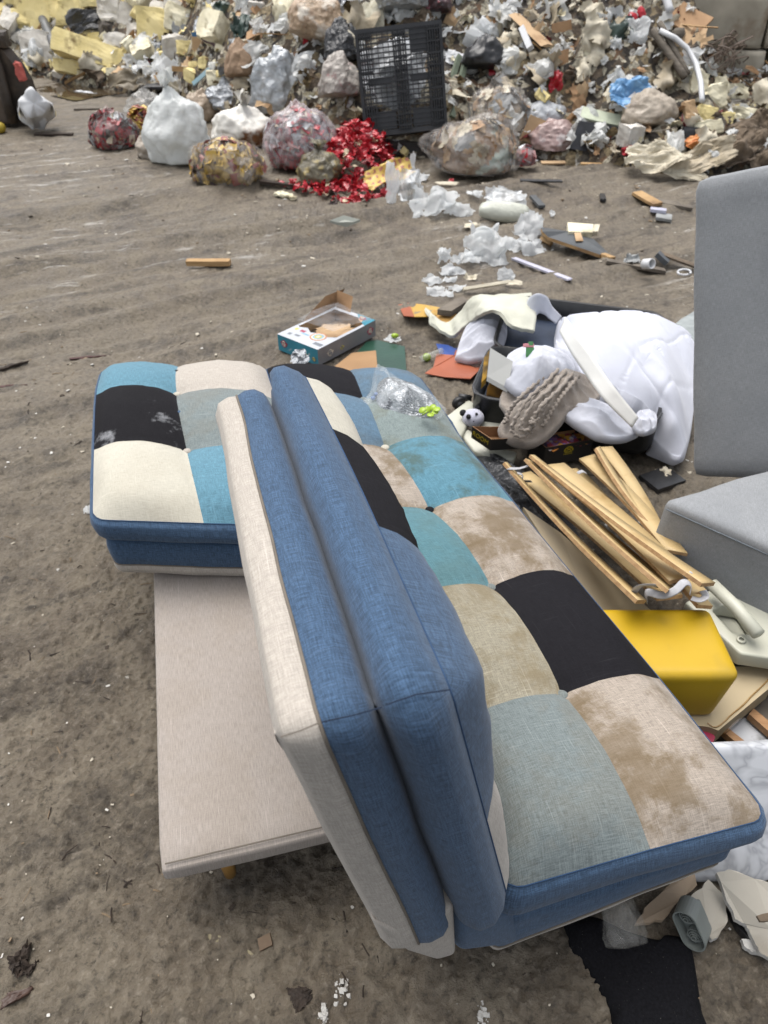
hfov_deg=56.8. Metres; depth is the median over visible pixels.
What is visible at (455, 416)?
moulded tray
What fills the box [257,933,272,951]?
wood chip
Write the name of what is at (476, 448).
moulded tray
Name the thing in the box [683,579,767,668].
moulded table frame
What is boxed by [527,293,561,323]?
curled felt
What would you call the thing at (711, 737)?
crimson folder
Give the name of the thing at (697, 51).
film scrap
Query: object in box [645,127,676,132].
wood splinter
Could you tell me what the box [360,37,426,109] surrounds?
silver sheeting
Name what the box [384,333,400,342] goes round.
lime candy litter
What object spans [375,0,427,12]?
foil bag
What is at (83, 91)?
white strip
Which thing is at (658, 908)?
torn underlay
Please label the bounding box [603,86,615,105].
cream rag
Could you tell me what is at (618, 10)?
scrap
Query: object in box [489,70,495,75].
red scrap
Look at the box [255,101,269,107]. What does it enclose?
cardboard scrap
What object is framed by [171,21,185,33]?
rubble slab
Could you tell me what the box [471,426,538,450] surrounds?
black box lid
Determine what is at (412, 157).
film spike
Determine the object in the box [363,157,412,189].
label sheet
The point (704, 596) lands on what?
webbing strap
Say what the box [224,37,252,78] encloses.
bag
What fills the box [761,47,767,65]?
concrete block
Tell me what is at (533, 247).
white film
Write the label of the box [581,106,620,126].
pale board
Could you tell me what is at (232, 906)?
scattered chips
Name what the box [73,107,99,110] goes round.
pale lath
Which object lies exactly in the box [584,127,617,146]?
fibre clump
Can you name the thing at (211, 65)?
film scrap
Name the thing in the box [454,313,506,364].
white sheet
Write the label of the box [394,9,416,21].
film scrap
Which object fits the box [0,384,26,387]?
stick
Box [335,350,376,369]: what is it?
kraft envelope
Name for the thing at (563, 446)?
black photo box
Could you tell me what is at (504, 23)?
film scrap
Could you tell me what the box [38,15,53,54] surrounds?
drain pipe
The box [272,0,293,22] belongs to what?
paper sack
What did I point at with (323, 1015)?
plaster crumbs
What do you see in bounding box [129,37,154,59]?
foam lump
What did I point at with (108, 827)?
splinters in mud
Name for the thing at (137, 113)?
wrapper bag
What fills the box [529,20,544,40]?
cardboard scrap
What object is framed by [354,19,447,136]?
plastic pallet
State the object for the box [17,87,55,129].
bag
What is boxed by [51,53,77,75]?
film scrap
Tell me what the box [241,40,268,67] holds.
white sheet
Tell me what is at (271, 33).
wood splinter
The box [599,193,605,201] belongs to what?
plank piece
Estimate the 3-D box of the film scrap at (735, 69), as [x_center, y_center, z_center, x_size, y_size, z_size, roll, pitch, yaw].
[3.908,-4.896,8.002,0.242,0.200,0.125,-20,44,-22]
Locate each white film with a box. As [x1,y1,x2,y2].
[385,161,399,203]
[398,168,422,201]
[402,184,459,217]
[437,247,450,263]
[443,202,474,216]
[444,49,463,63]
[450,254,461,263]
[459,251,476,262]
[463,226,517,265]
[484,185,526,204]
[508,237,525,252]
[512,210,543,240]
[518,239,545,255]
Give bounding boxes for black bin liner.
[477,453,581,545]
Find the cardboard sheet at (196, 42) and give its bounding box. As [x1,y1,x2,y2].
[191,37,201,57]
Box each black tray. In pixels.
[374,138,420,154]
[638,466,685,493]
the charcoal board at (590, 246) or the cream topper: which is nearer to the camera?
the cream topper
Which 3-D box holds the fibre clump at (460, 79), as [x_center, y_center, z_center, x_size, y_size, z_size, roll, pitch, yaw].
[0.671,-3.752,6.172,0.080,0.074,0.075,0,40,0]
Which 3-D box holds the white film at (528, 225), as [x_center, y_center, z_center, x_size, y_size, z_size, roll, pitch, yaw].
[0.948,-1.871,4.648,0.163,0.166,0.186,-15,42,-17]
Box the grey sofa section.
[656,165,767,612]
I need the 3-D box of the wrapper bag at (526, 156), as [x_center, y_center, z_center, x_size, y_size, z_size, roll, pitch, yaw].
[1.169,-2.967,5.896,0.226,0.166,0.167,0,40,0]
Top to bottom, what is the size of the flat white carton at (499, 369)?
0.130 m
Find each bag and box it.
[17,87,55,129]
[87,108,139,149]
[126,104,146,134]
[135,135,149,159]
[141,67,210,164]
[186,88,218,121]
[189,136,267,185]
[205,66,232,110]
[211,88,270,146]
[224,37,252,78]
[248,45,298,113]
[264,103,335,169]
[287,0,341,41]
[296,138,344,183]
[318,50,359,97]
[324,16,356,61]
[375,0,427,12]
[425,0,451,13]
[430,117,516,174]
[461,33,503,69]
[468,84,529,131]
[515,144,537,166]
[525,86,565,125]
[528,117,572,150]
[608,75,651,107]
[620,88,678,127]
[626,15,653,44]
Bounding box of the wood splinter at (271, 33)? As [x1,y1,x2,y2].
[256,33,287,34]
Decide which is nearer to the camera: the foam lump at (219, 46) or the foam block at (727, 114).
the foam block at (727, 114)
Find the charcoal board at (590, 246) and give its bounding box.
[541,227,608,257]
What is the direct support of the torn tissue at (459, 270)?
on the muddy ground
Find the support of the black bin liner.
on the muddy ground
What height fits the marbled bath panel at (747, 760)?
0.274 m
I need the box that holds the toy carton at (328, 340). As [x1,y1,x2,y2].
[277,289,375,363]
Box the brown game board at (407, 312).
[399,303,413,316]
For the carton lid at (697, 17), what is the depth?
6.25 m
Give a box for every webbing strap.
[507,465,528,469]
[517,472,531,482]
[631,584,658,592]
[644,579,691,603]
[691,590,708,601]
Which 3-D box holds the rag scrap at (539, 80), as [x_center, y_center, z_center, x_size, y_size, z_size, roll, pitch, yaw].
[1.366,-3.865,6.153,0.282,0.279,0.234,-9,41,-11]
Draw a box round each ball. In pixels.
[0,122,5,132]
[423,353,430,361]
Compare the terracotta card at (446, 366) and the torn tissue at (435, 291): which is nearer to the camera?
the terracotta card at (446, 366)
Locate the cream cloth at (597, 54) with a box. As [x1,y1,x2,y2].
[581,32,610,68]
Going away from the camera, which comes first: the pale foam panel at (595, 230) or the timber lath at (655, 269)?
the timber lath at (655, 269)
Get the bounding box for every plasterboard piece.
[691,880,727,941]
[715,869,767,959]
[740,939,758,955]
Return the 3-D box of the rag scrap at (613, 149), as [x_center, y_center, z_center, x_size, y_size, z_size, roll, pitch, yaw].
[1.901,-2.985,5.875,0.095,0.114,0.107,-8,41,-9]
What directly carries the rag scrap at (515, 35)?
on the refuse heap
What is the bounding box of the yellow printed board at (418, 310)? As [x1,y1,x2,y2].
[411,304,439,316]
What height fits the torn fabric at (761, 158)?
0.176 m
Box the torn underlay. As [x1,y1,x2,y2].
[634,874,696,925]
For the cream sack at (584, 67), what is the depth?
6.15 m
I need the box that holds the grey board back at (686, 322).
[676,312,693,340]
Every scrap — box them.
[19,26,33,33]
[20,38,42,67]
[26,50,47,70]
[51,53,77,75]
[77,68,84,79]
[78,50,104,73]
[83,505,89,513]
[108,66,122,75]
[121,53,133,68]
[131,31,156,64]
[131,55,149,73]
[141,83,167,99]
[151,52,178,81]
[168,81,180,94]
[181,56,189,66]
[208,61,216,69]
[217,100,230,110]
[230,77,250,90]
[233,0,252,10]
[238,5,256,19]
[245,29,262,40]
[249,17,269,33]
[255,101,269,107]
[267,104,273,115]
[273,12,288,35]
[286,986,312,1013]
[292,51,316,73]
[293,54,309,85]
[342,0,380,29]
[343,97,353,107]
[384,14,396,23]
[388,8,397,15]
[392,139,401,153]
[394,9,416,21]
[408,165,429,182]
[425,14,452,36]
[431,12,440,17]
[443,6,457,26]
[445,83,450,92]
[447,124,458,132]
[448,97,454,105]
[454,9,460,17]
[462,15,494,46]
[466,69,477,74]
[466,190,482,197]
[485,185,501,200]
[488,0,517,22]
[488,22,504,36]
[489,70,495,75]
[494,39,526,74]
[495,44,518,82]
[496,10,518,35]
[496,31,517,45]
[497,266,514,280]
[501,5,521,27]
[501,76,516,87]
[502,28,519,39]
[503,0,521,6]
[506,280,522,284]
[508,30,517,46]
[508,104,524,135]
[518,42,526,49]
[524,98,531,107]
[525,48,562,85]
[527,1,559,23]
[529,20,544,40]
[529,50,539,63]
[533,57,553,85]
[545,0,571,26]
[549,44,558,69]
[559,35,573,49]
[566,122,577,148]
[569,83,577,95]
[570,94,587,117]
[572,104,598,122]
[575,79,590,99]
[580,0,604,17]
[580,121,606,145]
[582,7,613,48]
[586,122,609,152]
[588,81,595,93]
[600,55,608,64]
[600,68,622,86]
[605,5,624,25]
[609,35,622,49]
[610,143,620,158]
[611,16,624,23]
[612,65,634,82]
[629,8,637,15]
[631,0,642,9]
[634,44,645,55]
[637,66,645,72]
[653,59,677,92]
[655,466,671,475]
[664,14,679,31]
[676,81,697,94]
[677,69,693,82]
[681,113,703,127]
[682,47,704,68]
[686,3,695,11]
[691,32,713,47]
[695,124,717,142]
[704,57,718,76]
[706,150,719,172]
[726,68,741,76]
[726,128,738,134]
[750,77,767,105]
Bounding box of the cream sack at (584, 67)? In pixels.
[575,57,591,82]
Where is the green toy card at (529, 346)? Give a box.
[523,342,533,356]
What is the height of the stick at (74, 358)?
0.013 m
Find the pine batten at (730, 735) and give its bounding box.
[722,730,743,740]
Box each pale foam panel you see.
[567,222,592,237]
[592,224,599,235]
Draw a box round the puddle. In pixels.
[36,82,122,100]
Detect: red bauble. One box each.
[628,12,637,19]
[637,6,645,17]
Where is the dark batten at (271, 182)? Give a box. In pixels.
[259,179,293,187]
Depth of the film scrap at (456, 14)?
6.55 m
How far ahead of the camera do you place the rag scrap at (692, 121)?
5.75 m
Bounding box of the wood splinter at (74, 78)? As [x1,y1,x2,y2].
[64,72,85,84]
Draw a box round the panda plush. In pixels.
[460,405,483,426]
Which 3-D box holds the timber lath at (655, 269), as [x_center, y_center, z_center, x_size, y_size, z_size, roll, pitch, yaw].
[1.514,-1.480,4.276,0.359,0.062,0.051,6,40,7]
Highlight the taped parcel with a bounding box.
[690,667,767,741]
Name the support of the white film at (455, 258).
on the muddy ground
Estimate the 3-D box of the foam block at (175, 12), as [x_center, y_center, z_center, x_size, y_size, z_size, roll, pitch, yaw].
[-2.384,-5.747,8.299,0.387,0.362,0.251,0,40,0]
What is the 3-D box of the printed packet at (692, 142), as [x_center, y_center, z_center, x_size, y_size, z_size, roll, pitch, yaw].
[2.510,-3.001,5.761,0.192,0.108,0.099,0,40,0]
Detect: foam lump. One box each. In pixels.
[0,3,5,11]
[0,6,18,37]
[3,0,13,4]
[10,8,28,25]
[11,31,18,42]
[52,70,63,78]
[99,31,105,40]
[104,32,126,48]
[119,35,133,53]
[124,0,151,6]
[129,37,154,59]
[130,6,135,18]
[149,0,163,7]
[161,33,187,58]
[163,0,181,8]
[183,67,195,84]
[196,7,231,45]
[214,43,222,51]
[247,0,264,12]
[399,146,408,156]
[534,87,550,102]
[615,122,645,146]
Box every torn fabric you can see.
[624,140,691,173]
[656,162,707,181]
[670,134,737,174]
[712,118,767,169]
[746,148,767,167]
[750,108,767,128]
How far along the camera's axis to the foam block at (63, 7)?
9.12 m
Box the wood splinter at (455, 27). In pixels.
[448,16,461,38]
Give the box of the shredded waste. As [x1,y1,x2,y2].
[19,0,767,164]
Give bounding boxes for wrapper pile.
[276,177,386,204]
[326,118,396,180]
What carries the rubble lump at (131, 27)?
on the refuse heap
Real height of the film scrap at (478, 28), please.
0.303 m
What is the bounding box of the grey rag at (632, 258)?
[623,253,639,262]
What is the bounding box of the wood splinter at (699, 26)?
[682,24,718,27]
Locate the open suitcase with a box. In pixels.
[452,296,663,453]
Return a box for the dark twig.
[0,361,28,370]
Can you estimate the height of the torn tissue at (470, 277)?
0.040 m
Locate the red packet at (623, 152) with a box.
[621,145,631,155]
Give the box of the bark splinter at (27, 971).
[21,959,38,977]
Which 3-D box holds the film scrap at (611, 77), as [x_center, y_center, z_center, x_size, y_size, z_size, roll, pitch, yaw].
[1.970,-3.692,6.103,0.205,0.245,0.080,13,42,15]
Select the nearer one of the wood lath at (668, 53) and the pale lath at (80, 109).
the wood lath at (668, 53)
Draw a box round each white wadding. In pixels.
[463,222,479,228]
[469,220,498,234]
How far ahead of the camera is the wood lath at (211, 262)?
4.31 m
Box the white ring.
[677,268,691,275]
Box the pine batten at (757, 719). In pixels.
[746,708,767,736]
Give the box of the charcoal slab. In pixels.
[569,121,617,150]
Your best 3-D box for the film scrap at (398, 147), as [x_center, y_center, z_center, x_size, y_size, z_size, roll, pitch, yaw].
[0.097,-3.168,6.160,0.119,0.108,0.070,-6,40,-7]
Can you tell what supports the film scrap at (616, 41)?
on the refuse heap
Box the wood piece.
[540,236,552,246]
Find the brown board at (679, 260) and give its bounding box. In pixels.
[661,251,693,267]
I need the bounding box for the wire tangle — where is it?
[701,30,753,73]
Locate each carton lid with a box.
[672,2,713,34]
[674,23,707,45]
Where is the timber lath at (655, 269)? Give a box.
[606,258,665,273]
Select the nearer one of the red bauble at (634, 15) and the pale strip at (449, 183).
the pale strip at (449, 183)
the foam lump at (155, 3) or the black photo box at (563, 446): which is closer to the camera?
the black photo box at (563, 446)
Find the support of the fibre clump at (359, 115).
on the refuse heap
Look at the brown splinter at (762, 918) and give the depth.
1.37 m
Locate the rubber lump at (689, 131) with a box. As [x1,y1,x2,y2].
[681,127,699,138]
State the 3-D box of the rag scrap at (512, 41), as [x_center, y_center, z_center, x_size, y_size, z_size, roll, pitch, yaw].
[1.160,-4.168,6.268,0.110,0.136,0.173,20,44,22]
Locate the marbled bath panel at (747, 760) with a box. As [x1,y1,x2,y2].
[695,740,767,881]
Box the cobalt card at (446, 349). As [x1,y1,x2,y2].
[436,344,456,354]
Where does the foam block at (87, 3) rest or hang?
on the refuse heap
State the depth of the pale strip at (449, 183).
5.64 m
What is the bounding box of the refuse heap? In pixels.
[0,0,767,175]
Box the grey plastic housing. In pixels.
[672,895,711,951]
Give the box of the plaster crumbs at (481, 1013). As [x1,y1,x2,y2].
[476,1000,489,1023]
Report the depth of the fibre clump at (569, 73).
6.17 m
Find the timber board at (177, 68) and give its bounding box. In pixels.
[171,66,186,71]
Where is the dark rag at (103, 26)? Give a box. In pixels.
[97,20,113,36]
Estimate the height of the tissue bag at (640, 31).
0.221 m
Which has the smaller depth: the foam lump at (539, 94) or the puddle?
the foam lump at (539, 94)
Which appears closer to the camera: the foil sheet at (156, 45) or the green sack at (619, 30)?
the green sack at (619, 30)
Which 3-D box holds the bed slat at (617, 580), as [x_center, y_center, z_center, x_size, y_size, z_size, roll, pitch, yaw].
[0.508,0.016,2.040,0.058,0.273,0.910,-7,41,-9]
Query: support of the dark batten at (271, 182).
on the muddy ground
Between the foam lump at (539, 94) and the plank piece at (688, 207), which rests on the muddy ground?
the plank piece at (688, 207)
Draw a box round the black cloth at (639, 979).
[564,916,705,1023]
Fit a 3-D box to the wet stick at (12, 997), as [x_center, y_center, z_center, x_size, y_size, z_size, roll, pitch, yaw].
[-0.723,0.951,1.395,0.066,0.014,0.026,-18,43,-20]
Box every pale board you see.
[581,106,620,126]
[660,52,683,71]
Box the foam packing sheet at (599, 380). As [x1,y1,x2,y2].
[559,317,638,427]
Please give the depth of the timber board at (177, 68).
7.73 m
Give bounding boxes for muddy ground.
[0,78,767,1023]
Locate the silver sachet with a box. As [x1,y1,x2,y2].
[290,349,309,363]
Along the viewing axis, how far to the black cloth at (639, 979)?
1.40 m
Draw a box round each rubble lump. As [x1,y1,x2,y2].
[18,29,52,65]
[96,0,119,22]
[126,22,136,35]
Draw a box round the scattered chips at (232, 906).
[0,88,730,1022]
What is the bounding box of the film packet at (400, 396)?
[371,377,440,417]
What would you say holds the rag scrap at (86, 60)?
on the refuse heap
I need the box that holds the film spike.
[410,151,415,165]
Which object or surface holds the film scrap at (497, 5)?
on the refuse heap
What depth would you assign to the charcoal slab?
6.01 m
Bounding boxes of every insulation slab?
[14,0,52,29]
[50,26,124,66]
[52,58,78,74]
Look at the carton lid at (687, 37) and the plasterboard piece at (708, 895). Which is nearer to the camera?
the plasterboard piece at (708, 895)
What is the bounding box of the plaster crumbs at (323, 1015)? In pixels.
[318,1003,329,1023]
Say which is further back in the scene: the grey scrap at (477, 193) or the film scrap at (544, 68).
the film scrap at (544, 68)
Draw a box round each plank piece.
[529,195,544,207]
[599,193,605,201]
[632,190,662,206]
[650,207,666,213]
[654,197,692,210]
[655,213,671,222]
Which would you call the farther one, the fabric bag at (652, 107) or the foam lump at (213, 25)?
the foam lump at (213, 25)
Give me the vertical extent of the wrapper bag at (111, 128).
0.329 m
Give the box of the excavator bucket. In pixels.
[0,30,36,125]
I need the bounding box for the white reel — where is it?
[640,258,655,268]
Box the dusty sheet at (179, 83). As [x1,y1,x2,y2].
[175,79,181,93]
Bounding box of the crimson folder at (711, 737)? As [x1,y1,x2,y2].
[703,731,714,741]
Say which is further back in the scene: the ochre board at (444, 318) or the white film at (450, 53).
the white film at (450, 53)
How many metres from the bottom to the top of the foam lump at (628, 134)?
0.185 m
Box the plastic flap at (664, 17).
[657,11,673,31]
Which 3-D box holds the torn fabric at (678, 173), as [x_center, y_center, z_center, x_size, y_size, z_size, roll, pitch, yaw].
[2.374,-2.717,5.665,0.418,0.122,0.110,5,40,6]
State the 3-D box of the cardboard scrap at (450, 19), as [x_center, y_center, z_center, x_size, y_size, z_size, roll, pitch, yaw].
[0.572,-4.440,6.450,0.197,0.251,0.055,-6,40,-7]
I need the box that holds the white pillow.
[504,345,574,398]
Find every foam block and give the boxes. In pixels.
[47,0,57,19]
[55,0,83,27]
[79,0,96,7]
[86,32,101,41]
[106,67,120,79]
[136,5,168,39]
[163,1,190,30]
[176,40,190,55]
[188,61,197,67]
[198,56,207,68]
[206,70,224,85]
[681,99,698,118]
[689,70,709,92]
[694,119,723,133]
[697,103,718,119]
[704,81,728,107]
[714,75,729,92]
[722,111,735,123]
[729,83,749,98]
[731,106,756,118]
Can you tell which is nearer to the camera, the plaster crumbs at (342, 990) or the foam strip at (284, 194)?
the plaster crumbs at (342, 990)
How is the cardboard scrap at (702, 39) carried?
on the refuse heap
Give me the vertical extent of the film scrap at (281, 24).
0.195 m
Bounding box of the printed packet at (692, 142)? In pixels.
[684,134,698,148]
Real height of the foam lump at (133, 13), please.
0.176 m
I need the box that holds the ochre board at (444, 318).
[433,310,456,321]
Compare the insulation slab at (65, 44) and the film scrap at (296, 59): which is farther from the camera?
the insulation slab at (65, 44)
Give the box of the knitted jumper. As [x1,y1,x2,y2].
[498,368,599,448]
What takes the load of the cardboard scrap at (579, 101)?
on the refuse heap
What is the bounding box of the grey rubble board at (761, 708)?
[744,697,767,719]
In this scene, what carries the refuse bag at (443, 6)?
on the refuse heap
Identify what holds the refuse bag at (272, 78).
on the refuse heap
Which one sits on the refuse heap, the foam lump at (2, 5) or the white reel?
the foam lump at (2, 5)
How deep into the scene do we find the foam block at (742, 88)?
7.29 m
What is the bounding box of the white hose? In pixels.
[659,28,704,102]
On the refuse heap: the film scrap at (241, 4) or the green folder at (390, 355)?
the film scrap at (241, 4)
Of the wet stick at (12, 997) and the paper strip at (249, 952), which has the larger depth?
the paper strip at (249, 952)
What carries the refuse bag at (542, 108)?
on the refuse heap
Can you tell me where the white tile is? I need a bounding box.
[330,215,359,226]
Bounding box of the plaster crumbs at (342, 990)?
[333,974,350,1006]
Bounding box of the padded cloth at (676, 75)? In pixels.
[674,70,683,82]
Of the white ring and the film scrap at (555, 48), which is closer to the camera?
the white ring
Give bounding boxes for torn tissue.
[422,273,441,285]
[426,286,444,296]
[439,262,455,275]
[439,288,453,296]
[442,276,456,282]
[446,284,465,291]
[451,266,465,274]
[464,273,477,279]
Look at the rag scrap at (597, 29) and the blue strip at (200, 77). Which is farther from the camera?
the blue strip at (200, 77)
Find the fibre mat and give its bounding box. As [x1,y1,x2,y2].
[362,0,383,26]
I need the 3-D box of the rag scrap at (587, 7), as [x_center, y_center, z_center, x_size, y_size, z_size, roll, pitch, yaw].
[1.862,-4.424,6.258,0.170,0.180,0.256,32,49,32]
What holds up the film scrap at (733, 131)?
on the refuse heap
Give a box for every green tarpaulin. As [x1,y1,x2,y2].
[212,0,228,13]
[230,12,250,38]
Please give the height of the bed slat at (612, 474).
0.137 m
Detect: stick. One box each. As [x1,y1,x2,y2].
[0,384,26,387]
[0,986,33,1009]
[69,355,110,359]
[672,27,685,38]
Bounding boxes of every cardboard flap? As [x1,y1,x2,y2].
[551,19,571,32]
[551,48,568,65]
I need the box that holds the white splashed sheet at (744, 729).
[731,718,767,740]
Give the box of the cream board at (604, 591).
[523,507,649,609]
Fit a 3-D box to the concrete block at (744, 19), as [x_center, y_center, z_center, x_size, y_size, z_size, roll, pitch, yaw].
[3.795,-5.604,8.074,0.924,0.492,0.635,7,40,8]
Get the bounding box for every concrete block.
[695,0,767,48]
[713,47,765,73]
[760,20,767,47]
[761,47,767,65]
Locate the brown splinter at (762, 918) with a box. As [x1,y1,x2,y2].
[756,913,767,922]
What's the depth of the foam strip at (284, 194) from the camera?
5.39 m
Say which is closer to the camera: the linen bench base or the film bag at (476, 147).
the linen bench base
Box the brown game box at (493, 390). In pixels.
[486,383,502,397]
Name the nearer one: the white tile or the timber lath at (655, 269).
the timber lath at (655, 269)
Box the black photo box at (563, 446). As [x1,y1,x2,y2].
[528,430,592,463]
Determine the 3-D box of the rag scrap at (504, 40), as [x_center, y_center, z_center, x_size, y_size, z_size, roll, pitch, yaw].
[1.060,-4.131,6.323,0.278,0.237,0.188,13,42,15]
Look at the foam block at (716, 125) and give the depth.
5.75 m
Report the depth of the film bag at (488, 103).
6.09 m
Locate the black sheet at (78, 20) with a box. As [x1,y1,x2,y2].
[65,8,99,33]
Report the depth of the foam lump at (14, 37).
9.25 m
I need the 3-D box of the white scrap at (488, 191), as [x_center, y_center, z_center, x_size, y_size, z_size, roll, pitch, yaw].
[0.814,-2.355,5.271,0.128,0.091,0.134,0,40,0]
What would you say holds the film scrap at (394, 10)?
on the refuse heap
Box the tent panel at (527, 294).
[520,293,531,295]
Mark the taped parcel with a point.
(746, 693)
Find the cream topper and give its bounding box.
[424,294,536,337]
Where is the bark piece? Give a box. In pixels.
[7,939,31,978]
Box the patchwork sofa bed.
[90,360,766,958]
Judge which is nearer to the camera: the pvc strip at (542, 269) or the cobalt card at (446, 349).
the cobalt card at (446, 349)
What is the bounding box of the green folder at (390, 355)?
[358,340,405,369]
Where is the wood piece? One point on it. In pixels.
(546, 241)
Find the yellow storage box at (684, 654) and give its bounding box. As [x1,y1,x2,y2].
[603,610,736,714]
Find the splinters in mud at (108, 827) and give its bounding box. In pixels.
[0,331,693,1023]
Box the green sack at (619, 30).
[609,15,633,39]
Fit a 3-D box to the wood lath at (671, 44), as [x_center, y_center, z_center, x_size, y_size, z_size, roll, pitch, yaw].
[2.480,-3.969,6.085,0.050,0.372,0.422,-26,46,-27]
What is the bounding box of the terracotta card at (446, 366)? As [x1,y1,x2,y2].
[425,350,480,378]
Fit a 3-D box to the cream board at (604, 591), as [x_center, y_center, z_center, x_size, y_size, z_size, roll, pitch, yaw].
[0.533,0.154,2.086,0.160,0.058,0.574,-17,43,-19]
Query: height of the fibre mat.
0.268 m
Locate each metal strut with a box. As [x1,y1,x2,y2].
[446,54,461,105]
[449,64,466,117]
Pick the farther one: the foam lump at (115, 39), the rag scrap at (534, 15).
the foam lump at (115, 39)
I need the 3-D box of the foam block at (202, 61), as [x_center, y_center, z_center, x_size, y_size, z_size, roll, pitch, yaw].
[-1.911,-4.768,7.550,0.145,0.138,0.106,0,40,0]
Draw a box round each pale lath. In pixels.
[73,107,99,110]
[462,280,508,290]
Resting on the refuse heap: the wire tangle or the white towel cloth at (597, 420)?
the wire tangle
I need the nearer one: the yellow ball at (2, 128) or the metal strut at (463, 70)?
the metal strut at (463, 70)
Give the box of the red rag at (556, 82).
[548,70,562,92]
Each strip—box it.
[73,90,95,93]
[192,67,208,85]
[198,36,215,46]
[208,934,252,954]
[274,191,296,199]
[348,30,364,47]
[435,181,457,184]
[509,13,552,46]
[511,257,571,280]
[520,179,562,182]
[541,161,565,164]
[580,162,601,164]
[654,251,669,265]
[726,907,749,939]
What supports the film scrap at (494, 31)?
on the refuse heap
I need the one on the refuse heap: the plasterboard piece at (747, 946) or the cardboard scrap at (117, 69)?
the cardboard scrap at (117, 69)
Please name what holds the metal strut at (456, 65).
on the refuse heap
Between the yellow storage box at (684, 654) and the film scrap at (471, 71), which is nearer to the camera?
the yellow storage box at (684, 654)
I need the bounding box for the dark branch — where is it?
[34,132,73,135]
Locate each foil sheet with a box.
[151,39,160,52]
[193,16,198,31]
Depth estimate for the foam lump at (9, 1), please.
9.24 m
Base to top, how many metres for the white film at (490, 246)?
0.205 m
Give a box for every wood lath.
[185,258,230,266]
[649,27,687,79]
[657,20,690,74]
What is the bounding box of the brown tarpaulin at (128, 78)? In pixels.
[106,68,150,90]
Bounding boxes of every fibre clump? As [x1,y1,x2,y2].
[77,68,104,87]
[298,68,311,86]
[343,0,350,11]
[354,105,382,132]
[413,7,433,21]
[457,75,465,84]
[563,65,575,79]
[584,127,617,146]
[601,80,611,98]
[650,40,658,50]
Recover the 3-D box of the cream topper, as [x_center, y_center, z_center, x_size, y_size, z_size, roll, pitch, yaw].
[0.473,-0.940,3.368,0.289,0.269,0.767,-23,45,-25]
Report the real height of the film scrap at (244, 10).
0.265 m
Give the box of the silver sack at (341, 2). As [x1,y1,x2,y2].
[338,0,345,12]
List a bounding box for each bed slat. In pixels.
[502,462,645,603]
[520,471,682,600]
[524,458,669,592]
[529,455,714,586]
[540,463,687,584]
[572,468,712,608]
[579,454,687,555]
[581,473,705,594]
[594,446,647,520]
[601,446,658,517]
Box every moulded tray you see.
[448,401,472,438]
[463,430,516,463]
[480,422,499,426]
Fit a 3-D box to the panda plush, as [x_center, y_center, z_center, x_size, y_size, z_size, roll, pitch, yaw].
[0.363,-0.378,2.804,0.099,0.104,0.160,20,44,22]
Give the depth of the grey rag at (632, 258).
4.30 m
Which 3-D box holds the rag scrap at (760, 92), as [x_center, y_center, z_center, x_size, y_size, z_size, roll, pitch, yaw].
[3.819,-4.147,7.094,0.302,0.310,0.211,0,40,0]
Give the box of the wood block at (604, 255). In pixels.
[600,253,615,258]
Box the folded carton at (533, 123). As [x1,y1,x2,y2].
[519,114,546,143]
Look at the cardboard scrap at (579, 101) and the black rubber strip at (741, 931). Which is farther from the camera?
the cardboard scrap at (579, 101)
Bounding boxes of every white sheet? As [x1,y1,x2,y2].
[142,65,152,80]
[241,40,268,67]
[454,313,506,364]
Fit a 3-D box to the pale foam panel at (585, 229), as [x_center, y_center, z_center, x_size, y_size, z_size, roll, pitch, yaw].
[1.277,-1.832,4.623,0.163,0.062,0.142,5,40,6]
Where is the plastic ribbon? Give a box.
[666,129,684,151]
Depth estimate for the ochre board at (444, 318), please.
3.64 m
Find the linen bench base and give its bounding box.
[154,573,329,878]
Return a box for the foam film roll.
[479,201,528,222]
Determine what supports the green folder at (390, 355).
on the muddy ground
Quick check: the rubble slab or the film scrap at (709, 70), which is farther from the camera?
the rubble slab
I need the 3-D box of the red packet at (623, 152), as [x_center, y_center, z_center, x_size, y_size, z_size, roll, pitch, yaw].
[2.018,-2.970,5.853,0.136,0.094,0.078,0,40,0]
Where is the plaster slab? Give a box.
[116,1,132,23]
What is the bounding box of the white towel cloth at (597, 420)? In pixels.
[564,398,637,443]
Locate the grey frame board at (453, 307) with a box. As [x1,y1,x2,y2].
[437,296,467,316]
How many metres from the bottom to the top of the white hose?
0.429 m
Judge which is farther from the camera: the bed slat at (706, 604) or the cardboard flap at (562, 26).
the cardboard flap at (562, 26)
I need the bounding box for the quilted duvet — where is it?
[554,310,693,465]
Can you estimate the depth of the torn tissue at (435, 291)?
3.96 m
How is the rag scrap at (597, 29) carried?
on the refuse heap
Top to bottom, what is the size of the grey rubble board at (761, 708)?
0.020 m
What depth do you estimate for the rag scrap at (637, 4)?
6.28 m
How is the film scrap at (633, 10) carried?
on the refuse heap
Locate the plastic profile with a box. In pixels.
[518,25,533,51]
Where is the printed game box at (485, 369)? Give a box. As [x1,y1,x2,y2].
[481,350,489,387]
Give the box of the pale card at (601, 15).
[598,13,611,20]
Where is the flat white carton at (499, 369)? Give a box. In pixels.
[487,348,512,391]

